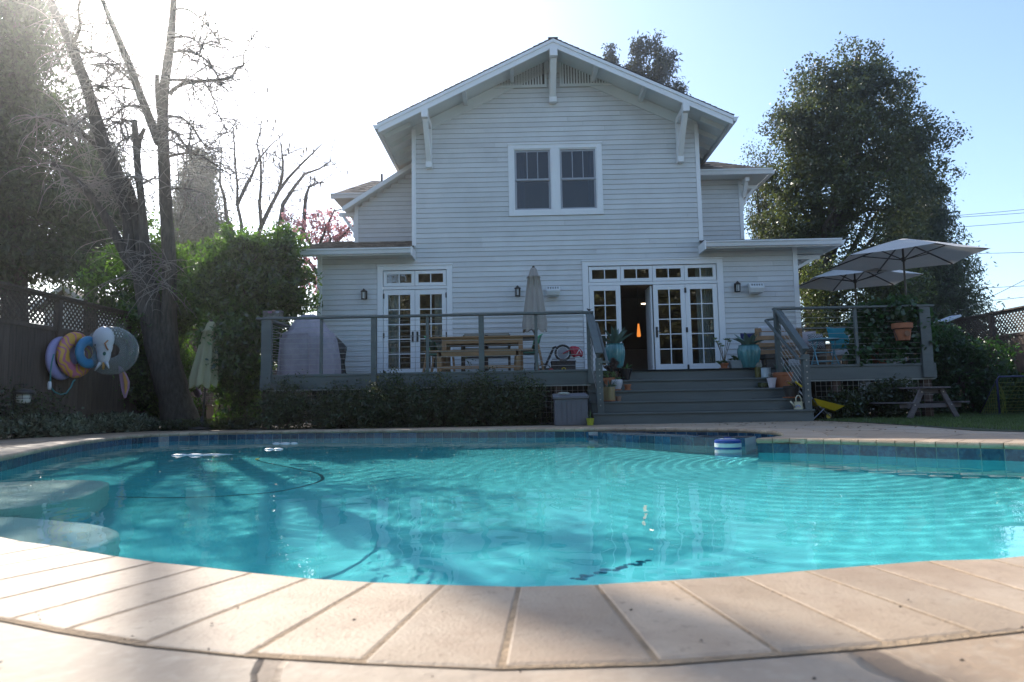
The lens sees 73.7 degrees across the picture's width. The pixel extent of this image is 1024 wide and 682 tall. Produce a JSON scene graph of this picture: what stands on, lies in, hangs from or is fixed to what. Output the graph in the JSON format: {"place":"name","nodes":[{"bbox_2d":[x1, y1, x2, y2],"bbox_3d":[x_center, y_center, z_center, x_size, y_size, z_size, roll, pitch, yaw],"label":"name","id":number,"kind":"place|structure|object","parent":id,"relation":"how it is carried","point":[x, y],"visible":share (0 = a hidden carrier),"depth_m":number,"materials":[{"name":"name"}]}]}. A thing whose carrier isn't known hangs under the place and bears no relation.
{"place":"outdoors","nodes":[
{"label":"outdoors","id":0,"kind":"place"},
{"bbox_2d":[31,285,138,337],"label":"neighbour house","id":1,"kind":"structure","parent":0,"point":[60,290],"depth_m":24.72,"materials":[{"name":"white paint"}]},
{"bbox_2d":[92,326,114,370],"bbox_3d":[-7.323,0.137,12.224,0.380,0.802,0.225,-1,-5,1],"label":"inflatable unicorn","id":2,"kind":"object","parent":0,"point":[103,339],"visible":1,"depth_m":12.15,"materials":[{"name":"white plastic"}]},
{"bbox_2d":[90,326,138,374],"bbox_3d":[-7.300,0.175,12.441,0.893,0.892,0.343,1,-6,-22],"label":"pool ring","id":3,"kind":"object","parent":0,"point":[119,352],"visible":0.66,"depth_m":12.47,"materials":[{"name":"clear plastic"}]},
{"bbox_2d":[75,336,98,368],"bbox_3d":[-7.533,0.201,12.140,0.102,0.582,0.582,-2,-5,9],"label":"pool ring","id":4,"kind":"object","parent":3,"relation":"attached to","point":[80,357],"visible":0.86,"depth_m":12.02,"materials":[{"name":"blue plastic"}]},
{"bbox_2d":[118,366,129,397],"bbox_3d":[-7.213,0.771,12.700,0.044,0.589,0.426,-1,-5,1],"label":"inflatable fin","id":5,"kind":"object","parent":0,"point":[124,382],"visible":0.99,"depth_m":12.67,"materials":[{"name":"plastic"}]},
{"bbox_2d":[0,419,553,439],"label":"planting bed","id":6,"kind":"object","parent":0,"point":[549,423],"visible":0.3,"depth_m":12.86,"materials":[{"name":"soil"}]},
{"bbox_2d":[11,384,35,437],"bbox_3d":[-7.418,1.058,10.349,0.308,0.825,0.308,-1,-5,1],"label":"path lantern","id":7,"kind":"object","parent":6,"relation":"on","point":[23,394],"visible":0.93,"depth_m":10.30,"materials":[{"name":"black metal"}]},
{"bbox_2d":[0,376,84,437],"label":"shrub","id":8,"kind":"object","parent":6,"relation":"on","point":[17,410],"visible":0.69,"depth_m":10.70,"materials":[{"name":"green plant"}]},
{"bbox_2d":[0,409,163,438],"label":"ground cover","id":9,"kind":"object","parent":6,"relation":"on","point":[78,423],"visible":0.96,"depth_m":11.21,"materials":[{"name":"green plant"}]},
{"bbox_2d":[65,211,209,428],"bbox_3d":[-7.859,-0.464,14.838,3.242,4.877,2.354,-1,-5,1],"label":"laurel shrub","id":10,"kind":"object","parent":6,"relation":"on","point":[142,391],"visible":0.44,"depth_m":14.57,"materials":[{"name":"green plant"}]},
{"bbox_2d":[5,0,294,429],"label":"bare tree","id":11,"kind":"object","parent":6,"relation":"on","point":[162,352],"visible":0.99,"depth_m":14.31,"materials":[{"name":"brown plant"}]},
{"bbox_2d":[188,319,217,429],"bbox_3d":[-5.947,0.641,13.177,0.523,2.134,0.482,-3,-6,23],"label":"closed umbrella","id":12,"kind":"object","parent":6,"relation":"on","point":[201,373],"visible":0.89,"depth_m":13.07,"materials":[{"name":"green fabric"}]},
{"bbox_2d":[154,416,261,430],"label":"ground cover","id":13,"kind":"object","parent":6,"relation":"on","point":[181,424],"visible":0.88,"depth_m":13.04,"materials":[{"name":"green plant"}]},
{"bbox_2d":[197,404,218,418],"bbox_3d":[-7.044,1.698,15.502,0.518,0.506,0.650,-1,-5,1],"label":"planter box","id":14,"kind":"object","parent":6,"relation":"on","point":[209,411],"visible":0.24,"depth_m":15.38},
{"bbox_2d":[171,214,324,420],"bbox_3d":[-5.466,-0.395,14.492,2.252,4.590,3.182,-5,-7,39],"label":"laurel shrub","id":15,"kind":"object","parent":6,"relation":"on","point":[243,280],"visible":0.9,"depth_m":13.97,"materials":[{"name":"green plant"}]},
{"bbox_2d":[238,369,316,429],"bbox_3d":[-4.231,1.165,12.582,1.275,1.297,1.425,-6,-7,41],"label":"shrub","id":16,"kind":"object","parent":6,"relation":"on","point":[282,412],"visible":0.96,"depth_m":12.44,"materials":[{"name":"green plant"}]},
{"bbox_2d":[279,182,352,297],"bbox_3d":[-5.976,-2.330,21.299,3.572,5.192,1.717,-1,-5,1],"label":"magnolia tree","id":17,"kind":"object","parent":6,"relation":"on","point":[344,231],"visible":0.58,"depth_m":21.40,"materials":[{"name":"pink plant"}]},
{"bbox_2d":[294,377,370,428],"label":"shrub","id":18,"kind":"object","parent":6,"relation":"on","point":[329,413],"visible":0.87,"depth_m":12.38,"materials":[{"name":"green plant"}]},
{"bbox_2d":[339,365,420,428],"bbox_3d":[-2.394,1.173,12.530,1.577,1.540,1.119,-1,-5,1],"label":"shrub","id":19,"kind":"object","parent":6,"relation":"on","point":[377,410],"visible":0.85,"depth_m":12.36,"materials":[{"name":"green plant"}]},
{"bbox_2d":[387,368,480,427],"bbox_3d":[-1.429,1.164,12.535,1.758,1.359,1.146,-1,-5,1],"label":"shrub","id":20,"kind":"object","parent":6,"relation":"on","point":[430,407],"visible":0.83,"depth_m":12.34,"materials":[{"name":"green plant"}]},
{"bbox_2d":[438,356,510,426],"bbox_3d":[-0.794,1.094,12.574,1.570,1.632,1.199,-1,-5,1],"label":"shrub","id":21,"kind":"object","parent":6,"relation":"on","point":[473,392],"visible":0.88,"depth_m":12.34,"materials":[{"name":"green plant"}]},
{"bbox_2d":[478,368,553,425],"bbox_3d":[0.159,1.135,12.473,1.550,1.280,1.184,-1,-5,1],"label":"shrub","id":22,"kind":"object","parent":6,"relation":"on","point":[520,405],"visible":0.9,"depth_m":12.32,"materials":[{"name":"green plant"}]},
{"bbox_2d":[256,304,936,428],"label":"deck","id":23,"kind":"structure","parent":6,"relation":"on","point":[688,394],"depth_m":12.76,"materials":[{"name":"paint"}]},
{"bbox_2d":[277,314,340,374],"bbox_3d":[-4.186,0.109,14.156,1.274,1.310,0.708,-1,-5,1],"label":"covered grill","id":24,"kind":"object","parent":23,"relation":"on","point":[301,351],"visible":0.75,"depth_m":13.85,"materials":[{"name":"grey fabric"}]},
{"bbox_2d":[337,338,347,373],"bbox_3d":[-4.132,0.286,14.896,1.118,1.025,0.630,-1,-5,1],"label":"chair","id":25,"kind":"object","parent":23,"relation":"on","point":[342,347],"visible":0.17,"depth_m":14.79,"materials":[{"name":"black plastic"}]},
{"bbox_2d":[422,336,455,371],"bbox_3d":[-1.509,0.300,14.065,0.582,0.825,0.532,-2,-6,13],"label":"armchair","id":26,"kind":"object","parent":23,"relation":"on","point":[432,343],"visible":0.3,"depth_m":14.21,"materials":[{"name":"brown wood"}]},
{"bbox_2d":[460,333,488,370],"bbox_3d":[-0.790,0.277,14.552,0.560,0.932,0.602,-1,-5,1],"label":"patio chair","id":27,"kind":"object","parent":23,"relation":"on","point":[464,358],"visible":0.43,"depth_m":14.71,"materials":[{"name":"grey metal"}]},
{"bbox_2d":[424,349,532,371],"bbox_3d":[-0.645,0.406,13.402,2.114,0.450,0.342,-1,-5,1],"label":"bench","id":28,"kind":"object","parent":23,"relation":"on","point":[441,355],"visible":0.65,"depth_m":13.26,"materials":[{"name":"brown wood"}]},
{"bbox_2d":[429,335,534,371],"bbox_3d":[-0.584,0.314,14.040,2.131,0.750,0.897,-1,-5,1],"label":"dining table","id":29,"kind":"object","parent":23,"relation":"on","point":[447,344],"visible":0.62,"depth_m":13.67,"materials":[{"name":"brown wood"}]},
{"bbox_2d":[484,333,510,370],"bbox_3d":[-0.308,0.268,14.546,0.560,0.932,0.602,-1,-5,1],"label":"patio chair","id":30,"kind":"object","parent":23,"relation":"on","point":[505,356],"visible":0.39,"depth_m":14.69,"materials":[{"name":"grey metal"}]},
{"bbox_2d":[514,334,543,369],"bbox_3d":[0.347,0.264,14.041,0.582,0.825,0.532,0,-5,-9],"label":"armchair","id":31,"kind":"object","parent":23,"relation":"on","point":[533,351],"visible":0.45,"depth_m":13.85,"materials":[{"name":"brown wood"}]},
{"bbox_2d":[522,266,546,369],"bbox_3d":[0.494,-0.457,14.848,0.497,2.403,0.484,-4,-6,26],"label":"closed umbrella","id":32,"kind":"object","parent":23,"relation":"on","point":[534,300],"visible":0.84,"depth_m":14.79,"materials":[{"name":"beige fabric"}]},
{"bbox_2d":[550,358,575,369],"bbox_3d":[1.110,0.561,14.799,0.536,0.340,0.360,-1,-5,1],"label":"storage basket","id":33,"kind":"object","parent":23,"relation":"on","point":[571,364],"visible":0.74,"depth_m":14.63,"materials":[{"name":"wicker"}]},
{"bbox_2d":[554,344,582,360],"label":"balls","id":34,"kind":"object","parent":33,"relation":"on","point":[572,350],"visible":0.94,"depth_m":14.80,"materials":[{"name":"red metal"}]},
{"bbox_2d":[603,380,617,400],"bbox_3d":[1.773,0.893,12.391,0.266,0.404,0.314,2,-6,-33],"label":"plant pot","id":35,"kind":"object","parent":23,"relation":"on","point":[609,392],"visible":0.92,"depth_m":12.29,"materials":[{"name":"ceramic"}]},
{"bbox_2d":[603,357,622,379],"bbox_3d":[1.926,0.535,13.059,0.343,0.436,0.356,3,-7,-36],"label":"plant pot","id":36,"kind":"object","parent":23,"relation":"on","point":[613,363],"visible":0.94,"depth_m":12.97,"materials":[{"name":"ceramic"}]},
{"bbox_2d":[601,326,632,369],"bbox_3d":[2.025,0.154,13.458,0.481,0.866,0.742,2,-6,-32],"label":"plant pot","id":37,"kind":"object","parent":23,"relation":"on","point":[614,347],"visible":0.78,"depth_m":13.30,"materials":[{"name":"teal ceramic"}]},
{"bbox_2d":[618,363,632,379],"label":"plant pot","id":38,"kind":"object","parent":23,"relation":"on","point":[625,372],"visible":0.89,"depth_m":12.93,"materials":[{"name":"black paint"}]},
{"bbox_2d":[712,337,731,367],"bbox_3d":[4.162,0.237,13.479,0.364,0.629,0.248,-4,-6,28],"label":"plant pot","id":39,"kind":"object","parent":23,"relation":"on","point":[723,363],"visible":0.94,"depth_m":13.46,"materials":[{"name":"ceramic"}]},
{"bbox_2d":[728,355,742,367],"bbox_3d":[4.423,0.415,13.481,0.269,0.266,0.229,-1,-5,1],"label":"planter box","id":40,"kind":"object","parent":23,"relation":"on","point":[735,362],"visible":0.94,"depth_m":13.37,"materials":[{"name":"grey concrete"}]},
{"bbox_2d":[733,332,763,367],"bbox_3d":[4.629,0.183,13.442,0.556,0.712,0.538,-1,-5,1],"label":"plant pot","id":41,"kind":"object","parent":23,"relation":"on","point":[748,352],"visible":0.91,"depth_m":13.28,"materials":[{"name":"teal ceramic"}]},
{"bbox_2d":[760,354,775,367],"bbox_3d":[5.117,0.400,13.483,0.347,0.270,0.347,-1,-5,1],"label":"planter box","id":42,"kind":"object","parent":23,"relation":"on","point":[770,360],"visible":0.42,"depth_m":13.34,"materials":[{"name":"grey plastic"}]},
{"bbox_2d":[755,326,802,366],"bbox_3d":[5.532,0.167,14.537,1.010,0.918,0.815,-1,-5,-2],"label":"garden sofa","id":43,"kind":"object","parent":23,"relation":"on","point":[766,335],"visible":0.31,"depth_m":14.17,"materials":[{"name":"brown wood"}]},
{"bbox_2d":[772,363,792,387],"bbox_3d":[5.058,0.626,12.759,0.376,0.487,0.376,-1,-5,1],"label":"plant pot","id":44,"kind":"object","parent":23,"relation":"on","point":[782,377],"visible":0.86,"depth_m":12.63,"materials":[{"name":"ceramic"}]},
{"bbox_2d":[783,380,799,397],"bbox_3d":[5.043,0.872,12.325,0.320,0.316,0.320,-1,-5,1],"label":"plant pot","id":45,"kind":"object","parent":23,"relation":"on","point":[792,391],"visible":0.98,"depth_m":12.22,"materials":[{"name":"ceramic"}]},
{"bbox_2d":[807,334,824,348],"bbox_3d":[6.399,0.006,14.359,0.360,0.313,0.168,0,-5,-9],"label":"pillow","id":46,"kind":"object","parent":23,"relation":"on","point":[811,336],"visible":0.67,"depth_m":14.31,"materials":[{"name":"fabric"}]},
{"bbox_2d":[808,337,839,364],"bbox_3d":[6.044,0.226,13.206,0.554,0.538,0.554,-1,-5,1],"label":"bistro table","id":47,"kind":"object","parent":23,"relation":"on","point":[817,340],"visible":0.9,"depth_m":13.17,"materials":[{"name":"blue metal"}]},
{"bbox_2d":[799,268,921,304],"bbox_3d":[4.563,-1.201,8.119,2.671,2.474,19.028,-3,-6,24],"label":"open umbrella","id":48,"kind":"object","parent":23,"relation":"on","point":[833,280],"visible":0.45,"depth_m":16.18,"materials":[{"name":"white fabric"}]},
{"bbox_2d":[825,335,908,364],"bbox_3d":[7.901,0.157,14.886,0.815,0.918,1.780,3,-7,-37],"label":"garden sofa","id":49,"kind":"object","parent":23,"relation":"on","point":[838,353],"visible":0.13,"depth_m":15.27,"materials":[{"name":"brown wood"}]},
{"bbox_2d":[826,327,848,348],"bbox_3d":[6.984,-0.060,14.582,0.550,0.485,0.197,1,-6,-19],"label":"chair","id":50,"kind":"object","parent":49,"relation":"on","point":[839,332],"visible":0.69,"depth_m":14.51,"materials":[{"name":"teal fabric"}]},
{"bbox_2d":[869,349,886,363],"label":"plant pot","id":51,"kind":"object","parent":23,"relation":"on","point":[875,361],"visible":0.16,"depth_m":12.93,"materials":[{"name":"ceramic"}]},
{"bbox_2d":[841,293,939,366],"bbox_3d":[7.149,-0.201,13.002,1.949,1.446,0.916,-1,-5,1],"label":"climbing plant","id":52,"kind":"object","parent":51,"relation":"in","point":[875,324],"visible":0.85,"depth_m":12.78,"materials":[{"name":"green plant"}]},
{"bbox_2d":[891,318,912,340],"bbox_3d":[7.213,-0.242,12.621,0.358,0.469,0.358,-6,-7,40],"label":"hanging pot","id":53,"kind":"object","parent":23,"relation":"hanging from","point":[902,331],"visible":1,"depth_m":12.49,"materials":[{"name":"ceramic"}]},
{"bbox_2d":[827,239,989,362],"bbox_3d":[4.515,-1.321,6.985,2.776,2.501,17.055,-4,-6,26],"label":"open umbrella","id":54,"kind":"object","parent":23,"relation":"on","point":[901,254],"visible":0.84,"depth_m":13.78,"materials":[{"name":"white fabric"}]},
{"bbox_2d":[0,437,1023,586],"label":"water","id":55,"kind":"structure","parent":0,"point":[605,511],"depth_m":3.29,"materials":[{"name":"teal liquid"}]},
{"bbox_2d":[714,437,741,448],"bbox_3d":[2.307,1.120,7.296,0.277,0.189,0.277,-1,-5,1],"label":"chlorine floater","id":56,"kind":"object","parent":55,"relation":"in","point":[727,443],"visible":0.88,"depth_m":7.19,"materials":[{"name":"blue plastic"}]},
{"bbox_2d":[0,420,1023,681],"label":"patio","id":57,"kind":"structure","parent":0,"point":[30,654],"depth_m":0.96,"materials":[{"name":"beige concrete"}]},
{"bbox_2d":[552,393,588,425],"bbox_3d":[1.024,1.190,11.976,0.600,0.565,0.545,-1,-5,1],"label":"storage box","id":58,"kind":"object","parent":57,"relation":"on","point":[571,409],"visible":0.98,"depth_m":11.72,"materials":[{"name":"grey plastic"}]},
{"bbox_2d":[28,0,1023,354],"label":"sky","id":59,"kind":"structure","parent":0,"point":[364,63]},
{"bbox_2d":[814,411,1023,431],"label":"lawn","id":60,"kind":"structure","parent":0,"point":[975,428],"depth_m":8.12,"materials":[{"name":"green plant"}]},
{"bbox_2d":[788,381,843,419],"bbox_3d":[5.436,1.063,12.201,0.851,0.699,0.394,-1,-5,1],"label":"wheelbarrow","id":61,"kind":"object","parent":60,"relation":"on","point":[825,405],"visible":0.84,"depth_m":12.06,"materials":[{"name":"yellow metal"}]},
{"bbox_2d":[812,383,872,418],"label":"shrub","id":62,"kind":"object","parent":60,"relation":"on","point":[851,403],"visible":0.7,"depth_m":12.44,"materials":[{"name":"green plant"}]},
{"bbox_2d":[851,373,923,417],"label":"shrub","id":63,"kind":"object","parent":60,"relation":"on","point":[886,391],"visible":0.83,"depth_m":12.45,"materials":[{"name":"green plant"}]},
{"bbox_2d":[863,386,969,417],"bbox_3d":[7.280,1.126,12.374,1.400,0.573,1.040,0,-6,-15],"label":"picnic table","id":64,"kind":"object","parent":60,"relation":"on","point":[914,405],"visible":0.74,"depth_m":12.04,"materials":[{"name":"grey wood"}]},
{"bbox_2d":[908,319,1023,413],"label":"ivy mound","id":65,"kind":"object","parent":60,"relation":"on","point":[957,360],"visible":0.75,"depth_m":14.80,"materials":[{"name":"green plant"}]},
{"bbox_2d":[979,375,1023,413],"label":"football goal","id":66,"kind":"object","parent":60,"relation":"on","point":[1002,410],"visible":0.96,"depth_m":13.55,"materials":[{"name":"white fabric"}]},
{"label":"pool basin","id":67,"kind":"structure","parent":0,"visible":0},
{"bbox_2d":[0,427,1023,670],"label":"pool coping","id":68,"kind":"object","parent":67,"relation":"on","point":[583,624],"visible":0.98,"depth_m":1.22,"materials":[{"name":"stone"}]},
{"bbox_2d":[0,428,1023,668],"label":"coping mortar","id":69,"kind":"object","parent":68,"relation":"on","point":[656,660],"visible":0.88,"depth_m":1.09,"materials":[{"name":"grey concrete"}]},
{"bbox_2d":[0,431,1023,470],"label":"pool tiles","id":70,"kind":"object","parent":67,"relation":"attached to","point":[971,453],"visible":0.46,"depth_m":8.26,"materials":[{"name":"blue tile"}]},
{"bbox_2d":[4,431,1020,468],"bbox_3d":[-0.680,1.163,7.018,8.207,0.162,11.631,1,-6,-18],"label":"tile grout","id":71,"kind":"object","parent":67,"relation":"attached to","point":[574,432],"visible":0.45,"depth_m":8.70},
{"bbox_2d":[588,432,755,445],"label":"spa wall","id":72,"kind":"structure","parent":67,"relation":"on","point":[750,440],"depth_m":7.98,"materials":[{"name":"tile"}]},
{"bbox_2d":[586,432,753,445],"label":"spa wall tiles","id":73,"kind":"object","parent":72,"relation":"attached to","point":[667,438],"visible":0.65,"depth_m":8.44,"materials":[{"name":"blue tile"}]},
{"label":"ground","id":74,"kind":"structure","parent":0,"visible":0},
{"bbox_2d":[0,58,100,324],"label":"evergreen tree","id":75,"kind":"object","parent":74,"relation":"on","point":[8,232],"visible":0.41,"depth_m":19.15,"materials":[{"name":"green plant"}]},
{"bbox_2d":[0,0,121,321],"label":"evergreen tree","id":76,"kind":"object","parent":74,"relation":"on","point":[21,52],"visible":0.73,"depth_m":19.91,"materials":[{"name":"green plant"}]},
{"bbox_2d":[28,121,156,332],"bbox_3d":[-14.855,-2.495,23.204,5.004,10.612,4.900,-3,-6,21],"label":"evergreen tree","id":77,"kind":"object","parent":74,"relation":"on","point":[117,218],"visible":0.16,"depth_m":23.18,"materials":[{"name":"green plant"}]},
{"bbox_2d":[0,281,249,419],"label":"fence","id":78,"kind":"object","parent":74,"relation":"on","point":[24,346],"visible":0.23,"depth_m":11.98,"materials":[{"name":"brown wood"}]},
{"bbox_2d":[45,337,76,379],"bbox_3d":[-7.854,0.303,11.899,0.116,0.765,0.765,-1,-5,1],"label":"pool ring","id":79,"kind":"object","parent":78,"relation":"attached to","point":[57,373],"visible":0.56,"depth_m":11.67,"materials":[{"name":"purple plastic"}]},
{"bbox_2d":[56,332,92,377],"bbox_3d":[-7.643,0.244,12.047,0.254,0.821,0.821,-2,-5,7],"label":"pool ring","id":80,"kind":"object","parent":78,"relation":"attached to","point":[66,344],"visible":0.69,"depth_m":11.86,"materials":[{"name":"orange plastic"}]},
{"bbox_2d":[154,143,236,342],"bbox_3d":[-15.895,-3.153,34.658,6.259,14.096,5.598,-4,-6,32],"label":"conifer","id":81,"kind":"object","parent":74,"relation":"on","point":[206,227],"visible":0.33,"depth_m":34.40,"materials":[{"name":"green plant"}]},
{"bbox_2d":[182,89,366,238],"bbox_3d":[-7.988,-3.595,22.339,6.035,9.922,3.157,-1,-5,1],"label":"bare tree","id":82,"kind":"object","parent":74,"relation":"on","point":[279,188],"visible":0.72,"depth_m":22.68,"materials":[{"name":"brown plant"}]},
{"bbox_2d":[299,37,845,373],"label":"house","id":83,"kind":"structure","parent":74,"relation":"on","point":[602,189],"depth_m":15.82,"materials":[{"name":"paint"}]},
{"bbox_2d":[383,271,414,286],"bbox_3d":[-2.603,-1.436,15.749,0.720,0.354,0.040,-1,-5,1],"label":"transom window","id":84,"kind":"structure","parent":83,"relation":"in","point":[385,273],"depth_m":15.73,"materials":[{"name":"white paint"}]},
{"bbox_2d":[383,290,414,372],"bbox_3d":[-2.590,-0.155,15.704,0.743,2.033,0.295,-1,-5,1],"label":"door leaf","id":85,"kind":"structure","parent":83,"relation":"in","point":[391,298],"depth_m":15.70,"materials":[{"name":"white paint"}]},
{"bbox_2d":[415,270,445,285],"bbox_3d":[-1.874,-1.450,15.740,0.720,0.354,0.040,-1,-5,1],"label":"transom window","id":86,"kind":"structure","parent":83,"relation":"in","point":[430,272],"depth_m":15.72,"materials":[{"name":"white paint"}]},
{"bbox_2d":[415,289,446,371],"bbox_3d":[-1.839,-0.169,15.695,0.743,2.033,0.295,-1,-5,1],"label":"door leaf","id":87,"kind":"structure","parent":83,"relation":"in","point":[440,295],"depth_m":15.67,"materials":[{"name":"white paint"}]},
{"bbox_2d":[513,149,551,210],"bbox_3d":[0.482,-3.756,15.938,0.878,1.472,0.082,-1,-5,1],"label":"window","id":88,"kind":"structure","parent":83,"relation":"in","point":[532,167],"depth_m":15.95,"materials":[{"name":"white paint"}]},
{"bbox_2d":[546,286,559,296],"bbox_3d":[0.929,-1.129,15.530,0.330,0.247,0.235,-1,-5,1],"label":"wall speaker","id":89,"kind":"object","parent":83,"relation":"attached to","point":[552,291],"depth_m":15.43,"materials":[{"name":"white plastic"}]},
{"bbox_2d":[559,147,597,209],"bbox_3d":[1.540,-3.776,15.925,0.878,1.472,0.082,-1,-5,1],"label":"window","id":90,"kind":"structure","parent":83,"relation":"in","point":[577,166],"depth_m":15.94,"materials":[{"name":"white paint"}]},
{"bbox_2d":[588,266,620,282],"bbox_3d":[2.125,-1.530,15.693,0.722,0.361,0.040,-1,-5,1],"label":"transom window","id":91,"kind":"structure","parent":83,"relation":"in","point":[617,268],"depth_m":15.68,"materials":[{"name":"white paint"}]},
{"bbox_2d":[589,285,621,370],"bbox_3d":[2.138,-0.259,15.557,0.710,2.023,0.045,-1,-5,1],"label":"door leaf","id":92,"kind":"structure","parent":83,"relation":"in","point":[616,288],"depth_m":15.60,"materials":[{"name":"white paint"}]},
{"bbox_2d":[620,266,651,281],"bbox_3d":[2.855,-1.544,15.684,0.722,0.361,0.040,-1,-5,1],"label":"transom window","id":93,"kind":"structure","parent":83,"relation":"in","point":[622,268],"depth_m":15.66,"materials":[{"name":"white paint"}]},
{"bbox_2d":[645,286,654,369],"bbox_3d":[3.213,-0.240,15.915,0.040,2.013,0.630,-1,-5,1],"label":"door leaf","id":94,"kind":"structure","parent":83,"relation":"in","point":[648,292],"depth_m":15.80,"materials":[{"name":"white paint"}]},
{"bbox_2d":[652,265,683,280],"bbox_3d":[3.586,-1.558,15.675,0.722,0.361,0.040,-1,-5,1],"label":"transom window","id":95,"kind":"structure","parent":83,"relation":"in","point":[667,267],"depth_m":15.66,"materials":[{"name":"white paint"}]},
{"bbox_2d":[653,284,687,369],"bbox_3d":[3.607,-0.288,15.525,0.727,2.023,0.104,-1,-5,1],"label":"door leaf","id":96,"kind":"structure","parent":83,"relation":"in","point":[668,287],"depth_m":15.54,"materials":[{"name":"white paint"}]},
{"bbox_2d":[684,264,715,280],"bbox_3d":[4.316,-1.572,15.667,0.722,0.361,0.040,-1,-5,1],"label":"transom window","id":97,"kind":"structure","parent":83,"relation":"in","point":[713,266],"depth_m":15.65,"materials":[{"name":"white paint"}]},
{"bbox_2d":[684,264,720,368],"bbox_3d":[4.326,-0.533,15.667,0.749,2.531,0.291,-1,-5,1],"label":"door leaf","id":98,"kind":"structure","parent":83,"relation":"in","point":[706,294],"depth_m":15.62,"materials":[{"name":"white paint"}]},
{"bbox_2d":[747,283,764,293],"bbox_3d":[5.525,-1.194,15.473,0.330,0.247,0.235,-1,-5,1],"label":"wall speaker","id":99,"kind":"object","parent":83,"relation":"attached to","point":[755,288],"depth_m":15.38,"materials":[{"name":"white plastic"}]},
{"bbox_2d":[601,43,621,65],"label":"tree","id":100,"kind":"object","parent":74,"relation":"on","point":[609,55],"visible":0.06,"depth_m":37.36,"materials":[{"name":"green plant"}]},
{"bbox_2d":[622,28,690,95],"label":"tree","id":101,"kind":"object","parent":74,"relation":"on","point":[660,71],"visible":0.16,"depth_m":36.99,"materials":[{"name":"green plant"}]},
{"bbox_2d":[734,128,789,238],"bbox_3d":[9.190,-2.632,24.178,2.849,10.175,2.497,-6,-7,42],"label":"tree","id":102,"kind":"object","parent":74,"relation":"on","point":[761,204],"visible":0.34,"depth_m":24.34,"materials":[{"name":"green plant"}]},
{"bbox_2d":[744,31,972,364],"bbox_3d":[11.289,-4.006,22.344,6.927,12.534,4.396,1,-6,-20],"label":"oak tree","id":103,"kind":"object","parent":74,"relation":"on","point":[827,150],"visible":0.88,"depth_m":21.86,"materials":[{"name":"green plant"}]},
{"bbox_2d":[798,246,948,363],"bbox_3d":[10.250,-0.381,20.038,4.692,4.907,2.290,-1,-5,1],"label":"oak tree","id":104,"kind":"object","parent":74,"relation":"on","point":[813,297],"visible":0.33,"depth_m":19.77,"materials":[{"name":"green plant"}]},
{"bbox_2d":[857,135,1015,359],"bbox_3d":[16.293,-2.976,27.076,5.867,11.165,6.646,-1,-5,1],"label":"redwood tree","id":105,"kind":"object","parent":74,"relation":"on","point":[955,280],"visible":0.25,"depth_m":25.94,"materials":[{"name":"green plant"}]},
{"bbox_2d":[933,306,1023,410],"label":"fence","id":106,"kind":"object","parent":74,"relation":"on","point":[1004,336],"visible":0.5,"depth_m":16.53,"materials":[{"name":"brown wood"}]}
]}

